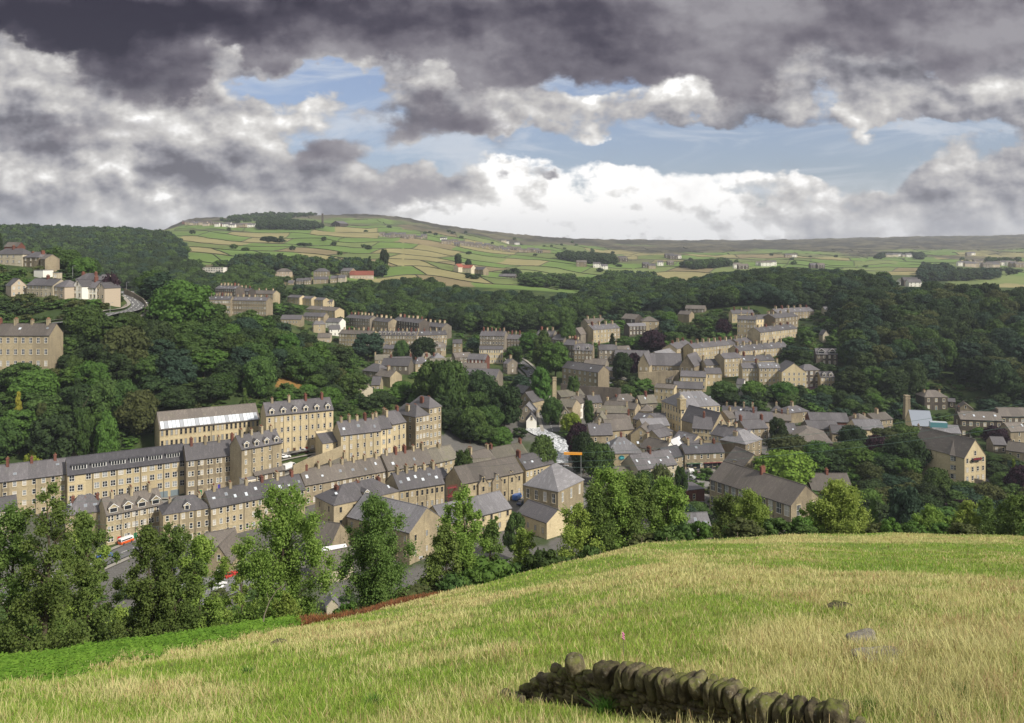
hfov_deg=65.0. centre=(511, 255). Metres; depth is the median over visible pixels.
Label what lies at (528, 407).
house
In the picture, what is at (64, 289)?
semi detached house
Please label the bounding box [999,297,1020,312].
broadleaf tree
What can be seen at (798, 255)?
field wall
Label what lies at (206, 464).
stone terrace
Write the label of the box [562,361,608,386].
stone terrace
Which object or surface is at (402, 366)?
hall
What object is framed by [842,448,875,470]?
broadleaf tree
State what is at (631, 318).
house
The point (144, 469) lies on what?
window
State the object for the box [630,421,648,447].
shop building
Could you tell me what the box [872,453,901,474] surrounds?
broadleaf tree
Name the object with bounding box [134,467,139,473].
window
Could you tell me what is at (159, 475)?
window
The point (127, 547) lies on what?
street
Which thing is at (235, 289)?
stone terrace
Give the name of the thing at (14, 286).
semi detached house
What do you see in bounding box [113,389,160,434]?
broadleaf tree
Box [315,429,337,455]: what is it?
stone terrace
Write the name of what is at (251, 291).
stone terrace
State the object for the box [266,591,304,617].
hawthorn bush
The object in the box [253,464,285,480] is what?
stone terrace
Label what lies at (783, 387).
broadleaf tree
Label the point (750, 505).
birch tree
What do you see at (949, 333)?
broadleaf tree
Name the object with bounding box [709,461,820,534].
stone school
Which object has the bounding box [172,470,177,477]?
window
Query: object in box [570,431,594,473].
broadleaf tree
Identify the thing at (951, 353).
broadleaf tree
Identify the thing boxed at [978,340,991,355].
broadleaf tree
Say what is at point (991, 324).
broadleaf tree
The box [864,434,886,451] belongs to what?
copper beech
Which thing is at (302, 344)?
broadleaf tree
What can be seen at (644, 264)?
house
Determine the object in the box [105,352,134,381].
broadleaf tree
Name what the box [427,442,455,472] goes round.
stone terrace
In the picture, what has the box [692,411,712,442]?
shop building
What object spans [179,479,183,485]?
window
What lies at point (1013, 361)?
broadleaf tree
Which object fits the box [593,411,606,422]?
shop building
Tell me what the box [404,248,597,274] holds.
field wall
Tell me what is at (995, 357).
broadleaf tree
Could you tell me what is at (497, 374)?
works shed
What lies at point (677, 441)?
market hall
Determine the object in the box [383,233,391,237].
house
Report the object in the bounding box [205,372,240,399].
broadleaf tree
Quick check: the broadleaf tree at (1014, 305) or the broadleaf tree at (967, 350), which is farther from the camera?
the broadleaf tree at (1014, 305)
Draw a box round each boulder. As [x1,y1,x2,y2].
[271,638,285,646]
[827,600,851,610]
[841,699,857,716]
[846,628,876,644]
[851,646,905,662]
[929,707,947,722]
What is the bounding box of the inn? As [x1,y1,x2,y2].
[569,391,585,417]
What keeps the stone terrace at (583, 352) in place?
on the ground at (830, 248)
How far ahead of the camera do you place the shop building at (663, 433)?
370.16 m
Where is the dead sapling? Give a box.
[263,584,285,621]
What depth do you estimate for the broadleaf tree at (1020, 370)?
447.40 m
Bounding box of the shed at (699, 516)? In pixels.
[683,512,711,538]
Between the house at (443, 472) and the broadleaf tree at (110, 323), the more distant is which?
the broadleaf tree at (110, 323)
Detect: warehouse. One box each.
[557,388,584,399]
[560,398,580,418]
[636,417,669,428]
[778,360,805,387]
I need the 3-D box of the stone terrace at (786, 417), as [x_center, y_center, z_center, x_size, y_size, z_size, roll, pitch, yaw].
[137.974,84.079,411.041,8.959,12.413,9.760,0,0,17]
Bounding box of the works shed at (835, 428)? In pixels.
[828,424,844,442]
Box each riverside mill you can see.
[917,426,986,482]
[950,440,955,481]
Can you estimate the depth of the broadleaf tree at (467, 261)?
1127.38 m
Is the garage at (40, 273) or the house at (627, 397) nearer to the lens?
the garage at (40, 273)
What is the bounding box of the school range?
[445,455,523,501]
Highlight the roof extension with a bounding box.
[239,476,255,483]
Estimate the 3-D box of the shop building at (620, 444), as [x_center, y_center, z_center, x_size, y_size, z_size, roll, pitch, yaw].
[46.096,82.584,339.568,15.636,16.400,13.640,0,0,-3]
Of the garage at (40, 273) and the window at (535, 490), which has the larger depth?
the garage at (40, 273)
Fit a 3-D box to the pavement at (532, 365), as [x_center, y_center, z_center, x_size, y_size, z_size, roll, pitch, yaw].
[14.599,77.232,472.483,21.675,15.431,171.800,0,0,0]
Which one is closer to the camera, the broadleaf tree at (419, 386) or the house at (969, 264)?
the broadleaf tree at (419, 386)
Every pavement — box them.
[2,548,352,602]
[3,538,304,587]
[38,295,130,322]
[282,452,314,460]
[505,359,543,431]
[522,358,561,428]
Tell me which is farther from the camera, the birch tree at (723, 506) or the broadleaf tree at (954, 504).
the broadleaf tree at (954, 504)
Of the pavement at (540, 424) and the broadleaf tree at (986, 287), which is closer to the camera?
the pavement at (540, 424)
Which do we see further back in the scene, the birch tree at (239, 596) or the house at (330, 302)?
the house at (330, 302)
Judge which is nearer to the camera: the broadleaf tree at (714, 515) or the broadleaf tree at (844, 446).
the broadleaf tree at (714, 515)
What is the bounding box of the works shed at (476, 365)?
[462,363,486,369]
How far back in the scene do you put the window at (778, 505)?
258.22 m
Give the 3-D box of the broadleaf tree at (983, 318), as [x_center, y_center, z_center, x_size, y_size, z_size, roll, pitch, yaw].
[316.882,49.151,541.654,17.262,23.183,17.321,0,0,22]
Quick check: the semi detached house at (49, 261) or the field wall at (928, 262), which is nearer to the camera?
the semi detached house at (49, 261)
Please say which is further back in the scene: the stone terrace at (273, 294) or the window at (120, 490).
the stone terrace at (273, 294)
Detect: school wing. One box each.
[637,350,651,376]
[680,352,700,372]
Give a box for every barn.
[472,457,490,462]
[678,310,693,322]
[821,306,827,313]
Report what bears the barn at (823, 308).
on the ground at (830, 248)
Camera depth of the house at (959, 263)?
1632.06 m
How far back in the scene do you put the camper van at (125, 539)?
245.39 m
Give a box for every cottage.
[452,339,462,352]
[736,378,745,395]
[818,329,828,342]
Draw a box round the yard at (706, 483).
[696,470,714,501]
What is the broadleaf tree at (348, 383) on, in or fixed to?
on the ground at (830, 248)
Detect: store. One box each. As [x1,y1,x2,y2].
[322,544,346,551]
[685,482,704,501]
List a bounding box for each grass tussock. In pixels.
[236,665,253,674]
[363,689,385,706]
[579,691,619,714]
[854,694,887,714]
[945,678,979,700]
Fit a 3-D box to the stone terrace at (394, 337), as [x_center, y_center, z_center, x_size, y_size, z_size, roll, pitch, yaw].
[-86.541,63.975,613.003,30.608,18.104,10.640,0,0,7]
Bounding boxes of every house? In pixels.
[0,245,30,266]
[0,494,17,534]
[4,242,25,248]
[5,278,26,296]
[23,250,45,267]
[26,274,63,296]
[40,254,59,271]
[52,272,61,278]
[54,280,74,298]
[73,279,93,298]
[75,271,99,279]
[88,276,100,299]
[97,282,120,306]
[99,274,118,280]
[203,267,227,272]
[247,223,255,226]
[287,295,304,304]
[288,280,295,284]
[296,278,304,283]
[302,296,316,305]
[304,278,312,284]
[312,317,324,332]
[313,276,329,283]
[314,297,328,305]
[320,450,346,465]
[327,299,333,306]
[330,275,337,282]
[338,275,346,282]
[340,268,355,276]
[350,271,373,278]
[362,363,390,377]
[371,376,383,388]
[374,352,391,363]
[375,365,402,387]
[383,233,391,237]
[390,353,412,360]
[395,233,401,237]
[399,403,429,449]
[401,234,408,238]
[413,356,426,371]
[421,352,430,359]
[429,352,444,357]
[429,357,451,361]
[433,339,445,355]
[435,464,447,487]
[441,239,447,243]
[451,352,469,362]
[461,242,470,246]
[470,243,479,247]
[502,247,509,250]
[503,354,517,373]
[515,384,531,397]
[519,401,536,421]
[558,405,570,424]
[575,327,586,342]
[576,260,586,266]
[584,358,608,366]
[585,391,602,419]
[586,419,612,443]
[593,262,600,267]
[601,264,607,268]
[609,393,634,401]
[617,345,630,349]
[619,257,627,261]
[622,313,642,322]
[635,391,657,409]
[640,404,653,412]
[642,262,649,267]
[648,264,655,268]
[657,260,662,265]
[664,253,673,257]
[666,260,673,264]
[666,375,673,383]
[669,255,677,258]
[723,446,758,469]
[737,264,748,268]
[760,261,771,265]
[766,260,776,265]
[771,401,779,411]
[777,401,809,422]
[799,364,819,386]
[809,263,815,267]
[816,263,824,268]
[848,413,869,420]
[866,407,892,427]
[885,253,892,256]
[901,277,917,285]
[905,279,921,286]
[956,261,966,265]
[963,262,976,266]
[972,259,983,262]
[980,262,992,267]
[986,436,1006,453]
[991,262,999,267]
[999,422,1023,442]
[1013,262,1023,267]
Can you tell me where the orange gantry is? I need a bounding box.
[564,452,581,454]
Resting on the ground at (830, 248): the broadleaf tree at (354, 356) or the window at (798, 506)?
the broadleaf tree at (354, 356)
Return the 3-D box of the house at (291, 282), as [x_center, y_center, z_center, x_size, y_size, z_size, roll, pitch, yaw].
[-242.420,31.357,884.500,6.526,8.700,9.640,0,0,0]
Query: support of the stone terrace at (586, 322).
on the ground at (830, 248)
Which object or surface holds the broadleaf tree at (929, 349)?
on the ground at (830, 248)
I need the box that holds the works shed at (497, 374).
[466,368,502,385]
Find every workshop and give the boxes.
[204,527,239,557]
[206,530,242,576]
[309,521,349,548]
[429,490,512,534]
[516,499,567,538]
[601,417,633,440]
[777,423,796,433]
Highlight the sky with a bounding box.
[0,0,1023,239]
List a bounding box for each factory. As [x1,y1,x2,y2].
[905,410,931,427]
[928,421,961,434]
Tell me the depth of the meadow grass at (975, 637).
26.10 m
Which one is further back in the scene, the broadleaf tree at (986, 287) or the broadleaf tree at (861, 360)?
the broadleaf tree at (986, 287)
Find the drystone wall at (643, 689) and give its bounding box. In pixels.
[500,652,865,722]
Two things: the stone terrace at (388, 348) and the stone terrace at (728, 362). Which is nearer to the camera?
the stone terrace at (728, 362)
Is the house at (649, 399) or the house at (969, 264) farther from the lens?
the house at (969, 264)
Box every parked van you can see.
[283,462,295,469]
[512,493,521,499]
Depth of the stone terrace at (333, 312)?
695.55 m
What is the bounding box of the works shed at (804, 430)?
[790,425,832,445]
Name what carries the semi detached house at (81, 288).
on the ground at (830, 248)
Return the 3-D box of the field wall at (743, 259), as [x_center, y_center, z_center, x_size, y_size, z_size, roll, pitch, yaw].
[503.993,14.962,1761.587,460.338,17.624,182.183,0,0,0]
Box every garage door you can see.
[160,491,167,496]
[171,489,178,495]
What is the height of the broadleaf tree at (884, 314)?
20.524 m
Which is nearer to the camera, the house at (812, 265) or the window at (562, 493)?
the window at (562, 493)
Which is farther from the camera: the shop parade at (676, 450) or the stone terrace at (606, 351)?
the stone terrace at (606, 351)
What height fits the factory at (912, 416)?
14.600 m
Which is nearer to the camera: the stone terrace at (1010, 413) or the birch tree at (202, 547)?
the birch tree at (202, 547)
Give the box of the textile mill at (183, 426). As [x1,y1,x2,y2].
[154,403,259,445]
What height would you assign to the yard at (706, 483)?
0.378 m
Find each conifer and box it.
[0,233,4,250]
[14,391,21,410]
[70,377,86,415]
[240,388,249,403]
[609,333,615,343]
[867,497,880,529]
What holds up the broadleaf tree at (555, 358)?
on the ground at (830, 248)
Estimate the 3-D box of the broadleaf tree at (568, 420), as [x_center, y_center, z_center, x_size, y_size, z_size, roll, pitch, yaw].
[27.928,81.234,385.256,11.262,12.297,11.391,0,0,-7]
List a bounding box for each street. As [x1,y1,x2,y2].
[0,536,350,599]
[282,448,314,454]
[518,360,560,431]
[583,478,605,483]
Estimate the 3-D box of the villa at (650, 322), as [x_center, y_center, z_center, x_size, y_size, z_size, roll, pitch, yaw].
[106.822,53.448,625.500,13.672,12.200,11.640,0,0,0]
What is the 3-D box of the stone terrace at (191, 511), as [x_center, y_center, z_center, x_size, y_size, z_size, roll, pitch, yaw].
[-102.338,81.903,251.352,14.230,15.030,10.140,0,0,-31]
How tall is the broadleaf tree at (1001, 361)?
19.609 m
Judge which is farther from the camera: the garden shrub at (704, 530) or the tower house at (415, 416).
the tower house at (415, 416)
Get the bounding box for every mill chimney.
[552,377,556,421]
[902,395,910,423]
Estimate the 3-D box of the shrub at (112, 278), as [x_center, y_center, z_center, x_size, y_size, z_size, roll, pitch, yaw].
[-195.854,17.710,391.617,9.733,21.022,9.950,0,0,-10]
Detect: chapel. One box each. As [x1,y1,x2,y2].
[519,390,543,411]
[681,405,726,432]
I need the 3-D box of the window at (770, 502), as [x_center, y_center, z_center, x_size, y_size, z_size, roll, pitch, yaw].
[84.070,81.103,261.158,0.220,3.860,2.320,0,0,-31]
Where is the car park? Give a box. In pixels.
[175,570,260,604]
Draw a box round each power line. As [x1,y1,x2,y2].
[24,487,323,500]
[25,519,254,526]
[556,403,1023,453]
[564,416,1021,461]
[574,425,1020,467]
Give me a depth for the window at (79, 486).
270.18 m
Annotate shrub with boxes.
[23,450,42,461]
[101,271,120,284]
[331,601,356,613]
[429,578,441,590]
[435,571,475,590]
[455,567,481,587]
[461,555,519,584]
[511,560,525,572]
[522,547,559,571]
[533,553,564,568]
[669,520,698,540]
[690,520,712,539]
[945,498,975,505]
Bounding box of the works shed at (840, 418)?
[805,412,848,424]
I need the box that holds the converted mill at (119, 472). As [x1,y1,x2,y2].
[65,443,183,503]
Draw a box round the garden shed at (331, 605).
[324,591,338,613]
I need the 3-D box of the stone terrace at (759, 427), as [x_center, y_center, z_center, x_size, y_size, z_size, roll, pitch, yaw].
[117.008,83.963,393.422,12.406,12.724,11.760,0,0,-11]
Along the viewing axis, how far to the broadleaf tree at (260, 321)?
425.92 m
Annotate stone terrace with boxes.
[0,317,63,370]
[0,453,66,514]
[64,492,100,537]
[98,481,162,544]
[158,491,208,540]
[182,432,233,494]
[201,469,305,532]
[209,292,233,315]
[215,282,244,296]
[229,424,281,485]
[232,294,272,315]
[241,285,255,296]
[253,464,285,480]
[256,288,279,303]
[260,391,333,452]
[281,315,303,326]
[299,452,386,505]
[303,312,328,323]
[306,305,344,317]
[314,476,399,528]
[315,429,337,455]
[317,333,331,341]
[326,318,345,330]
[328,325,340,335]
[332,412,381,460]
[339,327,377,345]
[346,312,375,329]
[373,314,396,331]
[374,408,392,453]
[378,327,418,348]
[380,441,431,479]
[381,405,406,451]
[383,342,410,356]
[385,459,456,507]
[395,314,429,330]
[410,395,441,447]
[417,327,446,345]
[425,318,451,338]
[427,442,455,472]
[467,443,495,458]
[479,327,507,352]
[479,346,502,363]
[489,438,527,458]
[507,330,521,351]
[515,449,554,489]
[536,326,556,341]
[551,332,566,344]
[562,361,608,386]
[563,335,582,358]
[574,340,594,362]
[580,315,604,328]
[584,320,619,343]
[597,341,616,364]
[597,402,628,415]
[604,396,640,421]
[624,323,645,336]
[639,432,672,451]
[653,348,675,352]
[654,383,676,402]
[662,337,689,360]
[672,430,688,441]
[674,381,702,392]
[680,370,706,391]
[681,435,702,443]
[683,336,734,359]
[683,433,703,442]
[685,305,706,312]
[701,355,718,370]
[702,368,721,385]
[710,420,739,442]
[714,349,742,377]
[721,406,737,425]
[722,402,756,410]
[727,338,786,356]
[729,307,753,322]
[732,334,752,344]
[734,406,772,431]
[737,312,756,337]
[737,413,768,439]
[738,358,756,380]
[741,351,774,361]
[747,321,797,343]
[751,311,769,326]
[756,358,779,385]
[763,310,797,327]
[769,304,813,319]
[773,408,790,422]
[818,371,834,386]
[953,405,1002,437]
[992,407,1023,423]
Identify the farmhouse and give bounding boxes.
[454,264,463,271]
[462,265,475,273]
[474,267,488,274]
[499,274,516,278]
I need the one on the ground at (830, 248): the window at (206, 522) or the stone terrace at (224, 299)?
the stone terrace at (224, 299)
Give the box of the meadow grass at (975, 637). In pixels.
[0,532,1023,722]
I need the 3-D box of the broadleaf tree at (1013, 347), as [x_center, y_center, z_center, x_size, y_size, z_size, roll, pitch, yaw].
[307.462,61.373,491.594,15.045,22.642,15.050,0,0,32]
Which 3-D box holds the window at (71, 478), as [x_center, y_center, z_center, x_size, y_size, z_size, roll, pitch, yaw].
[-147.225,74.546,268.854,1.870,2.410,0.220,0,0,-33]
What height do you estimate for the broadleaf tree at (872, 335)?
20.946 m
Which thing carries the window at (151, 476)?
in the converted mill at (119, 472)
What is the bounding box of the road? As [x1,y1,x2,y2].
[54,291,145,322]
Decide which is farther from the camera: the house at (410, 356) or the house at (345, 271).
the house at (345, 271)
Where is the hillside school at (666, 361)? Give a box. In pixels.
[649,353,681,376]
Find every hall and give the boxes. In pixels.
[347,492,441,564]
[381,358,413,374]
[467,353,489,368]
[523,463,584,511]
[614,349,646,361]
[661,391,720,431]
[671,436,683,446]
[807,468,850,492]
[847,419,883,436]
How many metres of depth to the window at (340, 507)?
248.60 m
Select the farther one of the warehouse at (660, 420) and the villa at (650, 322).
the villa at (650, 322)
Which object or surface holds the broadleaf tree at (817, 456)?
on the ground at (830, 248)
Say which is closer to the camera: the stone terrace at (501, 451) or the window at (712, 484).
the window at (712, 484)
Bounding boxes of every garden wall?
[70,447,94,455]
[124,288,146,314]
[292,446,342,473]
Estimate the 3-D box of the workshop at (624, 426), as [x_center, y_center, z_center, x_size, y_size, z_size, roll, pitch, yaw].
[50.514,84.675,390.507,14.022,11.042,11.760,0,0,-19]
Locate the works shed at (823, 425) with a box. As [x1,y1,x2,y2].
[801,420,837,436]
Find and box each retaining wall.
[561,383,620,404]
[639,370,678,385]
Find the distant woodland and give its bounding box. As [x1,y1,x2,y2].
[0,211,1023,636]
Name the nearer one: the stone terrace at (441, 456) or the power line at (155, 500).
the power line at (155, 500)
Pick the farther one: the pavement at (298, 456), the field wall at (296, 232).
the field wall at (296, 232)
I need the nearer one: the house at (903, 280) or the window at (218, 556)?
the window at (218, 556)
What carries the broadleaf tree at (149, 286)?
on the ground at (830, 248)
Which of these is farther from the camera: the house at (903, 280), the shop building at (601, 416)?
the house at (903, 280)
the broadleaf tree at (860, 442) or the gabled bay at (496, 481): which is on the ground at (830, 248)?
the broadleaf tree at (860, 442)
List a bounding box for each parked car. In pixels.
[212,581,226,589]
[224,570,237,578]
[516,500,523,505]
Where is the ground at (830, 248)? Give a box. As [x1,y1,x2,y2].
[0,214,1023,722]
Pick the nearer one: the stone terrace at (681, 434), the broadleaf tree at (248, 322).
the stone terrace at (681, 434)
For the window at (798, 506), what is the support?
in the stone school at (786, 499)
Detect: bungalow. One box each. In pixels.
[349,383,372,396]
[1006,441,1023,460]
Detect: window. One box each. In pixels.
[2,482,6,488]
[12,481,16,487]
[22,480,26,485]
[22,489,26,495]
[22,499,26,505]
[41,477,45,483]
[60,484,64,490]
[69,476,74,481]
[69,484,74,492]
[77,483,82,490]
[85,473,91,479]
[94,472,99,478]
[94,481,99,488]
[102,471,107,477]
[102,480,107,487]
[102,490,107,497]
[110,470,115,476]
[110,479,115,486]
[118,469,123,475]
[118,478,123,485]
[118,488,123,494]
[126,468,131,474]
[126,477,131,483]
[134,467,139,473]
[134,476,139,482]
[134,485,139,491]
[142,466,146,472]
[142,475,146,481]
[149,465,154,471]
[149,474,154,480]
[157,464,162,470]
[157,472,162,479]
[157,482,162,488]
[164,463,169,469]
[164,472,169,478]
[164,481,169,488]
[165,515,169,521]
[172,462,177,468]
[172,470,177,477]
[172,480,177,487]
[173,513,177,520]
[179,470,183,476]
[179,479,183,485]
[181,512,185,519]
[204,509,208,515]
[204,519,208,526]
[216,554,220,561]
[339,506,342,513]
[526,487,529,498]
[534,489,537,500]
[543,491,546,501]
[551,493,555,503]
[561,491,563,502]
[578,483,580,494]
[710,480,714,491]
[710,495,714,506]
[717,483,721,493]
[731,487,735,498]
[768,499,773,511]
[776,502,781,514]
[784,505,789,517]
[796,504,800,516]
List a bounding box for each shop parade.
[657,444,683,466]
[679,438,724,468]
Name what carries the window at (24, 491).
in the stone terrace at (27, 480)
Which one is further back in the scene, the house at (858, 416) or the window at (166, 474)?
the house at (858, 416)
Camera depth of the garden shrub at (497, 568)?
89.99 m
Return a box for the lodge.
[955,401,973,410]
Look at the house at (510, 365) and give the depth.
519.66 m
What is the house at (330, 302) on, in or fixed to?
on the ground at (830, 248)
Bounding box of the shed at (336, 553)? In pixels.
[311,547,352,584]
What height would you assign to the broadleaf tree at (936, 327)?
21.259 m
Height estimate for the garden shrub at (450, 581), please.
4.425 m
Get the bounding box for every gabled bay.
[477,474,488,494]
[491,472,502,492]
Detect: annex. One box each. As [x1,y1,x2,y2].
[613,466,629,473]
[948,398,955,408]
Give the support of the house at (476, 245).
on the ground at (830, 248)
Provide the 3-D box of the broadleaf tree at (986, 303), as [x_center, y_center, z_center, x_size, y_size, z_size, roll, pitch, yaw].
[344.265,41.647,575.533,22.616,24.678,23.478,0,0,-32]
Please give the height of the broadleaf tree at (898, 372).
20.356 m
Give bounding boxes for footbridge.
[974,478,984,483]
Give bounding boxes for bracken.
[0,614,328,694]
[295,589,453,625]
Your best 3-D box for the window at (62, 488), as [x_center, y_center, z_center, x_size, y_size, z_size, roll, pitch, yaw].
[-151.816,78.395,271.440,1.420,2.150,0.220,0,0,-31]
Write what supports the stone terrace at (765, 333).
on the ground at (830, 248)
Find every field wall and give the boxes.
[174,228,398,238]
[179,226,396,228]
[183,240,401,253]
[184,235,401,248]
[185,225,379,232]
[189,246,400,258]
[190,251,396,266]
[200,230,401,242]
[225,218,416,225]
[377,274,557,289]
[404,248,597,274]
[404,265,517,279]
[405,254,547,272]
[406,229,627,256]
[406,232,631,260]
[407,259,500,272]
[410,243,631,268]
[416,238,630,263]
[462,233,669,254]
[556,244,781,252]
[635,266,817,269]
[637,258,842,265]
[650,261,855,267]
[656,271,711,272]
[681,254,853,260]
[686,253,904,258]
[788,252,1012,256]
[796,249,1011,253]
[866,270,1023,272]
[869,260,1023,262]
[870,263,955,264]
[871,267,1003,267]
[911,246,1011,248]
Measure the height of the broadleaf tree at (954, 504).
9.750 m
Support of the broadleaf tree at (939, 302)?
on the ground at (830, 248)
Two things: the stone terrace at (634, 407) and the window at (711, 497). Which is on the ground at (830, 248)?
the stone terrace at (634, 407)
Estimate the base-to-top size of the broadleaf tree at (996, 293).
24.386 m
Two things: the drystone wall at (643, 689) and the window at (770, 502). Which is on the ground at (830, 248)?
the drystone wall at (643, 689)
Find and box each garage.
[34,270,52,277]
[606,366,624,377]
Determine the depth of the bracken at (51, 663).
43.37 m
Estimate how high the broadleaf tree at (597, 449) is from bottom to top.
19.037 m
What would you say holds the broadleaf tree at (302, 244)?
on the ground at (830, 248)
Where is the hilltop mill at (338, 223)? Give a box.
[331,221,347,226]
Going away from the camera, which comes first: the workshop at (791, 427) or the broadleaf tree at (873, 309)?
the workshop at (791, 427)
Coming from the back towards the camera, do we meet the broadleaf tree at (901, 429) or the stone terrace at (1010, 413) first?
the stone terrace at (1010, 413)
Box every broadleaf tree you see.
[0,362,41,386]
[0,392,15,415]
[0,409,37,453]
[0,415,25,458]
[5,368,60,401]
[22,391,64,421]
[24,413,80,459]
[36,402,46,419]
[38,404,71,428]
[56,362,89,387]
[57,383,94,411]
[62,304,106,339]
[62,355,83,368]
[73,360,110,386]
[73,406,94,455]
[75,342,122,369]
[87,377,122,414]
[91,412,114,447]
[93,409,120,453]
[96,378,139,424]
[97,315,130,340]
[99,325,153,371]
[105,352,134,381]
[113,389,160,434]
[119,311,146,329]
[131,270,162,295]
[131,354,161,380]
[136,375,173,407]
[137,272,173,302]
[141,319,176,349]
[142,279,217,324]
[145,338,175,355]
[155,348,191,377]
[163,357,198,384]
[170,381,195,387]
[191,352,218,376]
[192,323,226,334]
[192,376,226,403]
[193,320,224,348]
[197,301,228,326]
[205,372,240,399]
[213,359,244,384]
[217,333,255,353]
[229,345,258,375]
[231,316,262,328]
[234,309,259,319]
[236,327,271,342]
[238,342,277,364]
[240,355,277,397]
[247,315,267,331]
[252,333,273,350]
[259,236,276,242]
[261,315,276,331]
[263,327,289,348]
[264,315,281,322]
[272,238,285,242]
[275,323,292,332]
[275,332,300,351]
[284,347,327,383]
[296,242,307,245]
[296,334,304,346]
[297,333,318,343]
[308,342,331,361]
[325,343,336,347]
[326,347,353,367]
[336,344,353,350]
[336,347,358,368]
[336,372,370,394]
[352,332,384,361]
[379,249,389,263]
[392,339,409,356]
[409,336,437,357]
[410,359,439,397]
[426,358,470,408]
[433,394,451,421]
[453,449,472,466]
[454,253,461,263]
[454,405,487,441]
[459,416,480,443]
[463,390,489,407]
[465,259,471,264]
[467,369,497,394]
[479,404,506,427]
[486,386,522,426]
[502,511,525,555]
[505,345,522,361]
[518,332,537,350]
[529,434,558,462]
[530,366,551,399]
[532,329,552,366]
[539,341,571,376]
[540,396,562,424]
[558,321,575,338]
[559,412,581,430]
[567,375,579,391]
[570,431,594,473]
[578,441,615,482]
[583,400,593,423]
[612,352,633,379]
[635,469,660,524]
[652,462,675,512]
[674,465,687,494]
[709,380,739,397]
[710,502,741,521]
[740,380,766,395]
[752,449,819,486]
[763,434,808,453]
[769,381,798,399]
[769,417,788,436]
[803,440,834,452]
[805,447,833,472]
[820,450,848,472]
[833,441,860,455]
[834,425,867,443]
[835,365,870,393]
[836,339,870,364]
[837,329,867,346]
[839,338,872,364]
[840,302,858,311]
[842,320,871,329]
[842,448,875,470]
[848,440,867,448]
[851,351,877,369]
[853,461,884,480]
[855,447,874,467]
[857,489,886,506]
[858,498,889,521]
[860,328,880,344]
[860,366,887,387]
[861,313,882,328]
[863,289,883,298]
[865,290,890,302]
[866,304,882,317]
[870,427,899,439]
[871,344,896,367]
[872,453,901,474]
[873,325,890,344]
[873,452,888,456]
[874,298,898,312]
[874,486,892,504]
[876,372,906,397]
[879,359,902,368]
[880,310,898,320]
[881,434,933,468]
[882,366,911,395]
[883,344,907,362]
[885,326,912,343]
[886,484,924,530]
[890,321,914,331]
[891,424,919,438]
[892,294,913,304]
[892,338,915,358]
[892,458,923,475]
[896,325,922,339]
[896,359,928,393]
[904,313,924,320]
[906,354,943,380]
[910,344,944,379]
[912,293,935,305]
[912,482,944,500]
[916,317,939,327]
[917,494,942,507]
[918,341,946,361]
[920,314,941,324]
[921,327,940,339]
[921,467,953,493]
[926,298,955,309]
[926,325,946,338]
[933,290,957,305]
[934,337,959,370]
[935,506,957,525]
[939,326,960,345]
[942,296,967,305]
[946,501,963,510]
[953,283,972,292]
[954,342,982,361]
[956,334,981,358]
[958,314,981,329]
[964,288,983,295]
[966,427,983,436]
[967,355,994,389]
[972,508,982,526]
[973,312,993,328]
[973,481,1009,501]
[976,297,1009,312]
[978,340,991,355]
[978,343,1005,357]
[979,363,1023,399]
[980,282,1000,293]
[982,359,1012,371]
[983,318,1008,330]
[984,289,1008,297]
[984,451,1004,461]
[985,355,1003,360]
[986,327,1019,348]
[988,303,1008,318]
[997,454,1020,460]
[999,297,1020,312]
[1001,483,1020,495]
[1002,337,1023,361]
[1003,289,1023,296]
[1003,357,1022,368]
[1004,315,1023,324]
[1015,364,1023,395]
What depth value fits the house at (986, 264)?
1620.14 m
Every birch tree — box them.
[0,477,101,653]
[0,500,69,652]
[55,507,125,648]
[55,510,129,646]
[103,521,191,639]
[128,520,215,636]
[176,531,229,629]
[216,543,260,623]
[223,479,346,624]
[329,490,421,608]
[413,523,464,592]
[435,483,491,570]
[476,516,505,563]
[510,526,537,565]
[555,501,608,558]
[570,483,618,552]
[577,463,645,553]
[610,469,661,545]
[644,475,690,532]
[707,491,741,539]
[721,488,772,534]
[789,501,826,533]
[809,477,874,533]
[908,503,952,533]
[948,497,983,531]
[976,495,999,534]
[978,491,1023,535]
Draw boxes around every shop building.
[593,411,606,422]
[605,409,630,420]
[605,431,641,465]
[621,445,677,476]
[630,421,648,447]
[632,412,654,429]
[645,427,671,440]
[647,424,672,437]
[649,413,665,417]
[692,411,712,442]
[719,429,761,458]
[736,428,756,435]
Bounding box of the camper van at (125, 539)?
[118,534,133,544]
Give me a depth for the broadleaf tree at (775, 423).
373.39 m
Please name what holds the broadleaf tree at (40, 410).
on the ground at (830, 248)
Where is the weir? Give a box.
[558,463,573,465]
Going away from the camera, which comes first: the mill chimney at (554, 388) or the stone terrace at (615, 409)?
the mill chimney at (554, 388)
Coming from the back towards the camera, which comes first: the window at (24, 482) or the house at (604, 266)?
the house at (604, 266)
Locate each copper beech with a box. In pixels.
[565,422,589,451]
[629,353,639,375]
[637,329,666,351]
[715,318,732,334]
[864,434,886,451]
[981,425,1011,443]
[1002,464,1023,486]
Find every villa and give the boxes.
[275,268,292,276]
[313,268,329,276]
[640,316,658,330]
[813,348,837,365]
[915,389,947,409]
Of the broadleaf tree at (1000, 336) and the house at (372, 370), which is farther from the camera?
the broadleaf tree at (1000, 336)
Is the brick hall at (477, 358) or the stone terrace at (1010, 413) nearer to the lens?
the stone terrace at (1010, 413)
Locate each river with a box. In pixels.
[526,427,568,465]
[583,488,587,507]
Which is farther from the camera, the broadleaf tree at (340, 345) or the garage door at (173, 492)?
the broadleaf tree at (340, 345)

